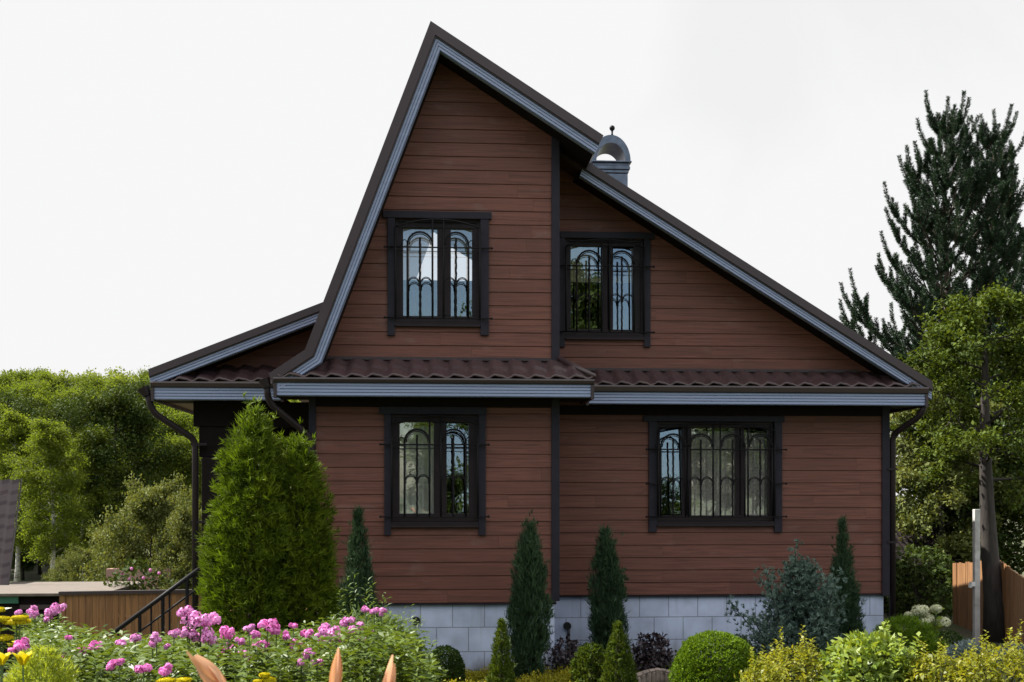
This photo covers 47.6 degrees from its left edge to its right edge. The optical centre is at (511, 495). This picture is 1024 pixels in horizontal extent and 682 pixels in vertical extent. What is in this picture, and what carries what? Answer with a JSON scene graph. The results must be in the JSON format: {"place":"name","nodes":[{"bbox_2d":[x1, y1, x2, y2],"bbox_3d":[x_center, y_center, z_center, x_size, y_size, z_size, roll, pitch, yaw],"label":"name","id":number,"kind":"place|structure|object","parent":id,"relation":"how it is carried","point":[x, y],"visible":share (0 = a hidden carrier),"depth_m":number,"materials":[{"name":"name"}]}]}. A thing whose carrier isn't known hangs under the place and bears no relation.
{"place":"outdoors","nodes":[
{"label":"outdoors","id":0,"kind":"place"},
{"bbox_2d":[0,0,1023,498],"label":"sky","id":1,"kind":"structure","parent":0,"point":[178,178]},
{"bbox_2d":[4,507,1023,681],"bbox_3d":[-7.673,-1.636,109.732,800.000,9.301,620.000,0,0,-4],"label":"ground","id":2,"kind":"structure","parent":0,"point":[965,633],"depth_m":21.75,"materials":[{"name":"soil"}]},
{"bbox_2d":[0,652,11,681],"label":"yellow lily","id":3,"kind":"object","parent":2,"relation":"on","point":[4,658],"visible":1,"depth_m":5.25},
{"bbox_2d":[0,371,21,389],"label":"broadleaf tree","id":4,"kind":"object","parent":2,"relation":"on","point":[4,378],"visible":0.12,"depth_m":82.84,"materials":[{"name":"green plant"}]},
{"bbox_2d":[0,479,21,584],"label":"neighbour house","id":5,"kind":"structure","parent":2,"relation":"on","point":[8,496],"depth_m":20.64,"materials":[{"name":"grey metal"}]},
{"bbox_2d":[0,607,30,681],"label":"yellow yarrow","id":6,"kind":"object","parent":2,"relation":"on","point":[19,620],"visible":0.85,"depth_m":6.37,"materials":[{"name":"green plant"}]},
{"bbox_2d":[4,637,29,674],"bbox_3d":[-2.563,1.213,6.020,0.196,0.954,0.198,0,0,-4],"label":"phlox","id":7,"kind":"object","parent":2,"relation":"on","point":[23,643],"visible":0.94,"depth_m":6.01,"materials":[{"name":"pink plant"}]},
{"bbox_2d":[0,398,34,484],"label":"broadleaf tree","id":8,"kind":"object","parent":2,"relation":"on","point":[3,410],"visible":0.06,"depth_m":42.62,"materials":[{"name":"green plant"}]},
{"bbox_2d":[13,651,33,681],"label":"yellow lily","id":9,"kind":"object","parent":2,"relation":"on","point":[22,658],"visible":1,"depth_m":5.25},
{"bbox_2d":[0,405,51,581],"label":"birch tree","id":10,"kind":"object","parent":2,"relation":"on","point":[14,430],"visible":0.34,"depth_m":36.75,"materials":[{"name":"green plant"}]},
{"bbox_2d":[0,388,52,456],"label":"broadleaf tree","id":11,"kind":"object","parent":2,"relation":"on","point":[25,406],"visible":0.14,"depth_m":46.20,"materials":[{"name":"green plant"}]},
{"bbox_2d":[11,503,41,580],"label":"broadleaf tree","id":12,"kind":"object","parent":2,"relation":"on","point":[24,565],"visible":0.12,"depth_m":40.84,"materials":[{"name":"green plant"}]},
{"bbox_2d":[0,377,60,427],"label":"broadleaf tree","id":13,"kind":"object","parent":2,"relation":"on","point":[31,389],"visible":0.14,"depth_m":59.85,"materials":[{"name":"green plant"}]},
{"bbox_2d":[8,366,57,397],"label":"broadleaf tree","id":14,"kind":"object","parent":2,"relation":"on","point":[24,373],"visible":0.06,"depth_m":96.24,"materials":[{"name":"green plant"}]},
{"bbox_2d":[13,603,66,658],"bbox_3d":[-3.634,1.350,8.935,0.323,1.058,0.370,0,0,26],"label":"phlox","id":15,"kind":"object","parent":2,"relation":"on","point":[32,610],"visible":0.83,"depth_m":8.96,"materials":[{"name":"pink plant"}]},
{"bbox_2d":[0,642,80,681],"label":"feathery plant","id":16,"kind":"object","parent":2,"relation":"on","point":[51,674],"visible":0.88,"depth_m":5.43,"materials":[{"name":"green plant"}]},
{"bbox_2d":[31,392,55,420],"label":"birch tree","id":17,"kind":"object","parent":2,"relation":"on","point":[44,403],"visible":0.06,"depth_m":50.38,"materials":[{"name":"green plant"}]},
{"bbox_2d":[2,413,98,581],"bbox_3d":[-13.112,0.321,33.250,2.877,5.350,2.616,0,0,42],"label":"birch tree","id":18,"kind":"object","parent":2,"relation":"on","point":[50,444],"visible":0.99,"depth_m":32.89,"materials":[{"name":"green plant"}]},
{"bbox_2d":[22,368,79,401],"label":"broadleaf tree","id":19,"kind":"object","parent":2,"relation":"on","point":[45,376],"visible":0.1,"depth_m":81.23,"materials":[{"name":"green plant"}]},
{"bbox_2d":[41,555,83,581],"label":"pale bushy tree","id":20,"kind":"object","parent":2,"relation":"on","point":[54,574],"visible":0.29,"depth_m":30.06,"materials":[{"name":"green plant"}]},
{"bbox_2d":[53,387,86,437],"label":"birch tree","id":21,"kind":"object","parent":2,"relation":"on","point":[67,393],"visible":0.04,"depth_m":58.73,"materials":[{"name":"green plant"}]},
{"bbox_2d":[27,390,113,472],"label":"broadleaf tree","id":22,"kind":"object","parent":2,"relation":"on","point":[50,415],"visible":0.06,"depth_m":44.69,"materials":[{"name":"green plant"}]},
{"bbox_2d":[0,581,143,672],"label":"deck","id":23,"kind":"structure","parent":2,"relation":"on","point":[24,596],"depth_m":18.65,"materials":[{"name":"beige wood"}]},
{"bbox_2d":[59,543,101,581],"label":"pale bushy tree","id":24,"kind":"object","parent":2,"relation":"on","point":[73,559],"visible":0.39,"depth_m":29.10,"materials":[{"name":"green plant"}]},
{"bbox_2d":[71,373,92,390],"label":"birch tree","id":25,"kind":"object","parent":2,"relation":"on","point":[79,380],"visible":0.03,"depth_m":95.13,"materials":[{"name":"green plant"}]},
{"bbox_2d":[60,635,103,681],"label":"phlox","id":26,"kind":"object","parent":2,"relation":"on","point":[91,644],"visible":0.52,"depth_m":7.02,"materials":[{"name":"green plant"}]},
{"bbox_2d":[54,371,115,396],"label":"broadleaf tree","id":27,"kind":"object","parent":2,"relation":"on","point":[91,383],"visible":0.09,"depth_m":71.67,"materials":[{"name":"green plant"}]},
{"bbox_2d":[45,424,136,580],"bbox_3d":[-12.914,0.397,35.341,2.636,5.196,2.609,0,0,-34],"label":"birch tree","id":28,"kind":"object","parent":2,"relation":"on","point":[100,488],"visible":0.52,"depth_m":34.96,"materials":[{"name":"green plant"}]},
{"bbox_2d":[33,379,189,563],"bbox_3d":[-12.485,-0.319,36.333,4.671,6.623,4.321,0,0,-39],"label":"broadleaf tree","id":29,"kind":"object","parent":2,"relation":"on","point":[115,402],"visible":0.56,"depth_m":35.72,"materials":[{"name":"green plant"}]},
{"bbox_2d":[82,518,143,581],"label":"pale bushy tree","id":30,"kind":"object","parent":2,"relation":"on","point":[95,558],"visible":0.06,"depth_m":27.95,"materials":[{"name":"green plant"}]},
{"bbox_2d":[100,658,125,681],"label":"phlox","id":31,"kind":"object","parent":2,"relation":"on","point":[111,664],"visible":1,"depth_m":6.42,"materials":[{"name":"pink plant"}]},
{"bbox_2d":[107,375,127,386],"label":"birch tree","id":32,"kind":"object","parent":2,"relation":"on","point":[117,381],"visible":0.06,"depth_m":88.34,"materials":[{"name":"green plant"}]},
{"bbox_2d":[115,633,141,680],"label":"phlox","id":33,"kind":"object","parent":2,"relation":"on","point":[134,638],"visible":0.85,"depth_m":7.44,"materials":[{"name":"pink plant"}]},
{"bbox_2d":[58,589,201,642],"bbox_3d":[-5.864,2.346,17.947,2.195,1.787,0.124,0,0,-4],"label":"board fence","id":34,"kind":"object","parent":2,"relation":"on","point":[113,609],"visible":0.41,"depth_m":17.91,"materials":[{"name":"brown wood"}]},
{"bbox_2d":[81,376,192,501],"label":"broadleaf tree","id":35,"kind":"object","parent":2,"relation":"on","point":[135,386],"visible":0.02,"depth_m":56.04,"materials":[{"name":"green plant"}]},
{"bbox_2d":[73,470,201,581],"bbox_3d":[-8.415,1.231,26.345,2.867,3.637,2.623,0,0,-4],"label":"pale bushy tree","id":36,"kind":"object","parent":2,"relation":"on","point":[149,506],"visible":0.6,"depth_m":26.10,"materials":[{"name":"green plant"}]},
{"bbox_2d":[126,365,148,386],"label":"broadleaf tree","id":37,"kind":"object","parent":2,"relation":"on","point":[144,374],"visible":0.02,"depth_m":99.46,"materials":[{"name":"green plant"}]},
{"bbox_2d":[111,401,164,526],"bbox_3d":[-12.728,-0.190,39.246,3.053,6.375,3.357,0,0,17],"label":"birch tree","id":38,"kind":"object","parent":2,"relation":"on","point":[147,450],"visible":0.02,"depth_m":38.94,"materials":[{"name":"green plant"}]},
{"bbox_2d":[103,556,174,631],"bbox_3d":[-6.486,1.876,20.123,1.336,1.668,1.365,0,0,29],"label":"flowering bush","id":39,"kind":"object","parent":2,"relation":"on","point":[132,569],"visible":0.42,"depth_m":20.05,"materials":[{"name":"green plant"}]},
{"bbox_2d":[106,568,172,622],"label":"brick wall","id":40,"kind":"structure","parent":2,"relation":"on","point":[109,571],"depth_m":25.50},
{"bbox_2d":[135,663,152,681],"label":"phlox","id":41,"kind":"object","parent":2,"relation":"on","point":[146,667],"visible":1,"depth_m":6.18,"materials":[{"name":"pink plant"}]},
{"bbox_2d":[1,366,300,401],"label":"distant wood","id":42,"kind":"object","parent":2,"relation":"on","point":[111,374],"depth_m":141.04,"materials":[{"name":"green plant"}]},
{"bbox_2d":[145,628,183,676],"bbox_3d":[-2.162,1.252,7.075,0.304,0.882,0.245,0,0,25],"label":"phlox","id":43,"kind":"object","parent":2,"relation":"on","point":[155,639],"visible":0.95,"depth_m":7.06,"materials":[{"name":"pink plant"}]},
{"bbox_2d":[158,663,172,677],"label":"phlox","id":44,"kind":"object","parent":2,"relation":"on","point":[164,671],"visible":0.99,"depth_m":6.20,"materials":[{"name":"pink plant"}]},
{"bbox_2d":[133,430,202,575],"bbox_3d":[-10.573,0.436,37.690,3.866,5.113,3.781,0,0,-20],"label":"broadleaf tree","id":45,"kind":"object","parent":2,"relation":"on","point":[186,467],"visible":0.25,"depth_m":37.00,"materials":[{"name":"green plant"}]},
{"bbox_2d":[137,498,201,600],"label":"pale bushy tree","id":46,"kind":"object","parent":2,"relation":"on","point":[179,523],"visible":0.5,"depth_m":25.27,"materials":[{"name":"green plant"}]},
{"bbox_2d":[146,405,201,567],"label":"broadleaf tree","id":47,"kind":"object","parent":2,"relation":"on","point":[184,420],"visible":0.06,"depth_m":43.21,"materials":[{"name":"green plant"}]},
{"bbox_2d":[156,677,191,681],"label":"yellow yarrow","id":48,"kind":"object","parent":2,"relation":"on","point":[180,679],"visible":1,"depth_m":5.27,"materials":[{"name":"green plant"}]},
{"bbox_2d":[176,605,220,675],"bbox_3d":[-2.009,1.206,7.453,0.282,1.005,0.253,0,0,-4],"label":"phlox","id":49,"kind":"object","parent":2,"relation":"on","point":[207,635],"visible":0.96,"depth_m":7.42,"materials":[{"name":"pink plant"}]},
{"bbox_2d":[186,651,225,681],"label":"daylily","id":50,"kind":"object","parent":2,"relation":"on","point":[208,670],"visible":1,"depth_m":2.56,"materials":[{"name":"orange plant"}]},
{"bbox_2d":[2,610,448,681],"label":"flower bed foliage","id":51,"kind":"object","parent":2,"relation":"on","point":[372,666],"visible":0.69,"depth_m":7.07,"materials":[{"name":"green plant"}]},
{"bbox_2d":[219,626,234,676],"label":"phlox","id":52,"kind":"object","parent":2,"relation":"on","point":[226,632],"visible":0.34,"depth_m":7.68,"materials":[{"name":"pink plant"}]},
{"bbox_2d":[232,624,258,680],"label":"phlox","id":53,"kind":"object","parent":2,"relation":"on","point":[249,629],"visible":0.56,"depth_m":7.22,"materials":[{"name":"pink plant"}]},
{"bbox_2d":[194,393,306,643],"bbox_3d":[-2.758,0.684,12.430,1.297,3.624,1.330,0,0,-4],"label":"thuja","id":54,"kind":"object","parent":2,"relation":"on","point":[230,541],"visible":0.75,"depth_m":12.16,"materials":[{"name":"green plant"}]},
{"bbox_2d":[252,672,279,681],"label":"yellow yarrow","id":55,"kind":"object","parent":2,"relation":"on","point":[265,676],"visible":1,"depth_m":5.29,"materials":[{"name":"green plant"}]},
{"bbox_2d":[248,618,283,681],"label":"phlox","id":56,"kind":"object","parent":2,"relation":"on","point":[274,628],"visible":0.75,"depth_m":7.59,"materials":[{"name":"pink plant"}]},
{"bbox_2d":[238,417,346,675],"bbox_3d":[-2.330,0.805,12.616,1.133,3.331,1.169,0,0,14],"label":"thuja","id":57,"kind":"object","parent":2,"relation":"on","point":[316,544],"visible":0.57,"depth_m":12.39,"materials":[{"name":"green plant"}]},
{"bbox_2d":[278,622,313,679],"bbox_3d":[-1.404,1.274,7.614,0.253,0.881,0.212,0,0,-25],"label":"phlox","id":58,"kind":"object","parent":2,"relation":"on","point":[286,635],"visible":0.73,"depth_m":7.62,"materials":[{"name":"pink plant"}]},
{"bbox_2d":[292,648,323,681],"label":"phlox","id":59,"kind":"object","parent":2,"relation":"on","point":[307,656],"visible":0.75,"depth_m":6.87,"materials":[{"name":"green plant"}]},
{"bbox_2d":[329,648,341,681],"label":"daylily","id":60,"kind":"object","parent":2,"relation":"on","point":[336,672],"visible":1,"depth_m":2.59,"materials":[{"name":"orange plant"}]},
{"bbox_2d":[314,622,357,677],"bbox_3d":[-1.185,1.282,7.703,0.391,0.879,0.231,0,0,37],"label":"phlox","id":61,"kind":"object","parent":2,"relation":"on","point":[324,629],"visible":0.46,"depth_m":7.66,"materials":[{"name":"pink plant"}]},
{"bbox_2d":[339,617,365,676],"bbox_3d":[-1.068,1.268,7.819,0.247,0.921,0.261,0,0,-4],"label":"phlox","id":62,"kind":"object","parent":2,"relation":"on","point":[345,622],"visible":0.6,"depth_m":7.78,"materials":[{"name":"pink plant"}]},
{"bbox_2d":[336,504,381,622],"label":"juniper","id":63,"kind":"object","parent":2,"relation":"on","point":[360,564],"visible":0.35,"depth_m":13.54,"materials":[{"name":"green plant"}]},
{"bbox_2d":[360,605,386,652],"bbox_3d":[-1.022,1.308,8.581,0.256,0.983,0.217,0,0,-4],"label":"phlox","id":64,"kind":"object","parent":2,"relation":"on","point":[374,611],"visible":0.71,"depth_m":8.57,"materials":[{"name":"pink plant"}]},
{"bbox_2d":[315,572,444,673],"bbox_3d":[-1.187,1.279,9.126,1.101,1.339,1.143,0,0,20],"label":"grey green perennial","id":65,"kind":"object","parent":2,"relation":"on","point":[355,614],"visible":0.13,"depth_m":9.13,"materials":[{"name":"green plant"}]},
{"bbox_2d":[382,655,395,681],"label":"daylily","id":66,"kind":"object","parent":2,"relation":"on","point":[390,675],"visible":1,"depth_m":2.59,"materials":[{"name":"orange plant"}]},
{"bbox_2d":[399,604,436,681],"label":"green perennial","id":67,"kind":"object","parent":2,"relation":"on","point":[405,629],"visible":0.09,"depth_m":8.98,"materials":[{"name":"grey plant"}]},
{"bbox_2d":[429,644,465,681],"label":"globe shrub","id":68,"kind":"object","parent":2,"relation":"on","point":[454,660],"visible":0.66,"depth_m":13.07,"materials":[{"name":"green plant"}]},
{"bbox_2d":[485,617,517,681],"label":"dwarf thuja","id":69,"kind":"object","parent":2,"relation":"on","point":[500,657],"visible":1,"depth_m":12.18,"materials":[{"name":"green plant"}]},
{"bbox_2d":[441,664,599,681],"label":"ground cover","id":70,"kind":"object","parent":2,"relation":"on","point":[564,674],"visible":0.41,"depth_m":13.52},
{"bbox_2d":[110,21,932,673],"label":"wooden house","id":71,"kind":"structure","parent":2,"relation":"on","point":[592,345],"depth_m":15.03,"materials":[{"name":"brown wood"}]},
{"bbox_2d":[379,406,489,534],"bbox_3d":[-0.966,-0.303,14.512,1.369,1.598,0.294,0,0,-4],"label":"window","id":72,"kind":"structure","parent":71,"relation":"in","point":[415,457],"depth_m":14.47,"materials":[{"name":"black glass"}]},
{"bbox_2d":[383,210,492,335],"bbox_3d":[-0.923,-2.758,14.485,1.363,1.546,0.234,0,0,-4],"label":"window","id":73,"kind":"structure","parent":71,"relation":"in","point":[443,222],"depth_m":14.45,"materials":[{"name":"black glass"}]},
{"bbox_2d":[560,231,654,346],"bbox_3d":[1.273,-2.772,15.691,1.298,1.554,0.234,0,0,-4],"label":"window","id":74,"kind":"structure","parent":71,"relation":"in","point":[640,257],"depth_m":15.66,"materials":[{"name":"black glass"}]},
{"bbox_2d":[643,416,786,531],"bbox_3d":[2.749,-0.289,15.825,1.968,1.578,0.295,0,0,-4],"label":"window","id":75,"kind":"structure","parent":71,"relation":"in","point":[727,479],"depth_m":15.80,"materials":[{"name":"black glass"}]},
{"bbox_2d":[503,510,555,681],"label":"juniper","id":76,"kind":"object","parent":2,"relation":"on","point":[529,630],"visible":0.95,"depth_m":13.53,"materials":[{"name":"green plant"}]},
{"bbox_2d":[542,636,582,673],"bbox_3d":[0.658,2.019,14.343,0.569,0.571,0.648,0,0,-4],"label":"purple shrub","id":77,"kind":"object","parent":2,"relation":"on","point":[563,660],"visible":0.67,"depth_m":14.33,"materials":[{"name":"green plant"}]},
{"bbox_2d":[568,642,614,681],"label":"round bush","id":78,"kind":"object","parent":2,"relation":"on","point":[597,660],"visible":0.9,"depth_m":12.69,"materials":[{"name":"green plant"}]},
{"bbox_2d":[583,523,630,661],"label":"juniper","id":79,"kind":"object","parent":2,"relation":"on","point":[607,608],"visible":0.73,"depth_m":14.91,"materials":[{"name":"green plant"}]},
{"bbox_2d":[597,620,638,681],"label":"dwarf thuja","id":80,"kind":"object","parent":2,"relation":"on","point":[623,673],"visible":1,"depth_m":12.25,"materials":[{"name":"green plant"}]},
{"bbox_2d":[631,631,676,670],"bbox_3d":[1.786,1.991,14.548,0.660,0.615,0.659,0,0,17],"label":"purple shrub","id":81,"kind":"object","parent":2,"relation":"on","point":[661,656],"visible":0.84,"depth_m":14.46,"materials":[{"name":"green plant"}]},
{"bbox_2d":[636,668,673,681],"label":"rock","id":82,"kind":"object","parent":2,"relation":"on","point":[655,675],"visible":0.69,"depth_m":13.69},
{"bbox_2d":[466,661,937,681],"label":"grass","id":83,"kind":"structure","parent":2,"relation":"on","point":[587,672],"depth_m":14.43,"materials":[{"name":"green plant"}]},
{"bbox_2d":[668,630,762,681],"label":"globe shrub","id":84,"kind":"object","parent":2,"relation":"on","point":[692,662],"visible":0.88,"depth_m":11.94,"materials":[{"name":"green plant"}]},
{"bbox_2d":[722,633,757,669],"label":"globe shrub","id":85,"kind":"object","parent":2,"relation":"on","point":[745,639],"visible":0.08,"depth_m":13.37,"materials":[{"name":"green plant"}]},
{"bbox_2d":[734,645,791,681],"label":"golden spirea","id":86,"kind":"object","parent":2,"relation":"on","point":[773,672],"visible":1,"depth_m":10.55,"materials":[{"name":"yellow plant"}]},
{"bbox_2d":[740,624,832,681],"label":"golden spirea","id":87,"kind":"object","parent":2,"relation":"on","point":[805,653],"visible":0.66,"depth_m":11.03,"materials":[{"name":"yellow plant"}]},
{"bbox_2d":[723,539,872,681],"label":"spreading juniper","id":88,"kind":"object","parent":2,"relation":"on","point":[805,603],"visible":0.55,"depth_m":13.78,"materials":[{"name":"green plant"}]},
{"bbox_2d":[825,514,867,637],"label":"juniper","id":89,"kind":"object","parent":2,"relation":"on","point":[853,612],"visible":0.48,"depth_m":15.14,"materials":[{"name":"green plant"}]},
{"bbox_2d":[814,619,935,681],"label":"broadleaf shrub","id":90,"kind":"object","parent":2,"relation":"on","point":[848,660],"visible":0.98,"depth_m":10.64,"materials":[{"name":"green plant"}]},
{"bbox_2d":[868,614,951,679],"bbox_3d":[4.741,1.851,13.993,1.056,0.918,1.014,0,0,-34],"label":"shrub","id":91,"kind":"object","parent":2,"relation":"on","point":[913,626],"visible":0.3,"depth_m":13.80,"materials":[{"name":"green plant"}]},
{"bbox_2d":[883,542,954,619],"bbox_3d":[7.537,1.584,21.161,1.704,1.506,1.782,0,0,21],"label":"dark shrub","id":92,"kind":"object","parent":2,"relation":"on","point":[923,570],"visible":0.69,"depth_m":20.90,"materials":[{"name":"green plant"}]},
{"bbox_2d":[883,522,967,613],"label":"shrub","id":93,"kind":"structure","parent":2,"relation":"on","point":[902,543],"depth_m":22.24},
{"bbox_2d":[903,604,950,653],"bbox_3d":[5.341,1.817,14.989,0.637,0.848,0.405,0,0,-4],"label":"hydrangea","id":94,"kind":"object","parent":2,"relation":"on","point":[926,611],"visible":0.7,"depth_m":14.92,"materials":[{"name":"white plant"}]},
{"bbox_2d":[838,90,1023,515],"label":"pine tree","id":95,"kind":"object","parent":2,"relation":"on","point":[924,220],"visible":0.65,"depth_m":24.21,"materials":[{"name":"green plant"}]},
{"bbox_2d":[899,637,979,681],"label":"golden spirea","id":96,"kind":"object","parent":2,"relation":"on","point":[940,665],"visible":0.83,"depth_m":10.41,"materials":[{"name":"yellow plant"}]},
{"bbox_2d":[928,629,967,668],"bbox_3d":[5.400,1.957,14.410,0.537,0.612,0.531,0,0,-4],"label":"globe shrub","id":97,"kind":"object","parent":2,"relation":"on","point":[958,636],"visible":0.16,"depth_m":14.35,"materials":[{"name":"green plant"}]},
{"bbox_2d":[890,364,1023,562],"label":"broadleaf tree","id":98,"kind":"object","parent":2,"relation":"on","point":[906,471],"visible":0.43,"depth_m":22.20,"materials":[{"name":"green plant"}]},
{"bbox_2d":[890,344,1023,574],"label":"broadleaf tree","id":99,"kind":"object","parent":2,"relation":"on","point":[1007,554],"visible":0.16,"depth_m":22.86,"materials":[{"name":"green plant"}]},
{"bbox_2d":[894,103,1023,534],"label":"pine tree","id":100,"kind":"object","parent":2,"relation":"on","point":[988,143],"visible":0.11,"depth_m":26.45,"materials":[{"name":"green plant"}]},
{"bbox_2d":[898,278,1023,642],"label":"broadleaf tree","id":101,"kind":"object","parent":2,"relation":"on","point":[966,329],"visible":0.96,"depth_m":17.81,"materials":[{"name":"green plant"}]},
{"bbox_2d":[953,561,982,633],"bbox_3d":[7.652,1.727,19.227,0.087,1.426,1.916,0,0,3],"label":"board fence","id":102,"kind":"object","parent":2,"relation":"on","point":[962,598],"visible":0.38,"depth_m":19.58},
{"bbox_2d":[938,638,998,679],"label":"silver spruce","id":103,"kind":"object","parent":2,"relation":"on","point":[959,647],"visible":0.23,"depth_m":12.92,"materials":[{"name":"green plant"}]},
{"bbox_2d":[968,509,979,644],"bbox_3d":[6.930,1.323,17.417,0.162,2.234,0.102,0,0,-4],"label":"concrete post","id":104,"kind":"object","parent":2,"relation":"on","point":[975,583],"visible":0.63,"depth_m":17.39,"materials":[{"name":"grey concrete"}]},
{"bbox_2d":[944,619,1023,681],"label":"golden spirea","id":105,"kind":"object","parent":2,"relation":"on","point":[977,664],"visible":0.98,"depth_m":10.04,"materials":[{"name":"yellow plant"}]},
{"bbox_2d":[985,641,1023,681],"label":"shrub","id":106,"kind":"object","parent":2,"relation":"on","point":[1007,649],"visible":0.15,"depth_m":12.79,"materials":[{"name":"green plant"}]},
{"bbox_2d":[1000,560,1023,645],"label":"board fence","id":107,"kind":"object","parent":2,"relation":"on","point":[1013,591],"visible":0.52,"depth_m":17.14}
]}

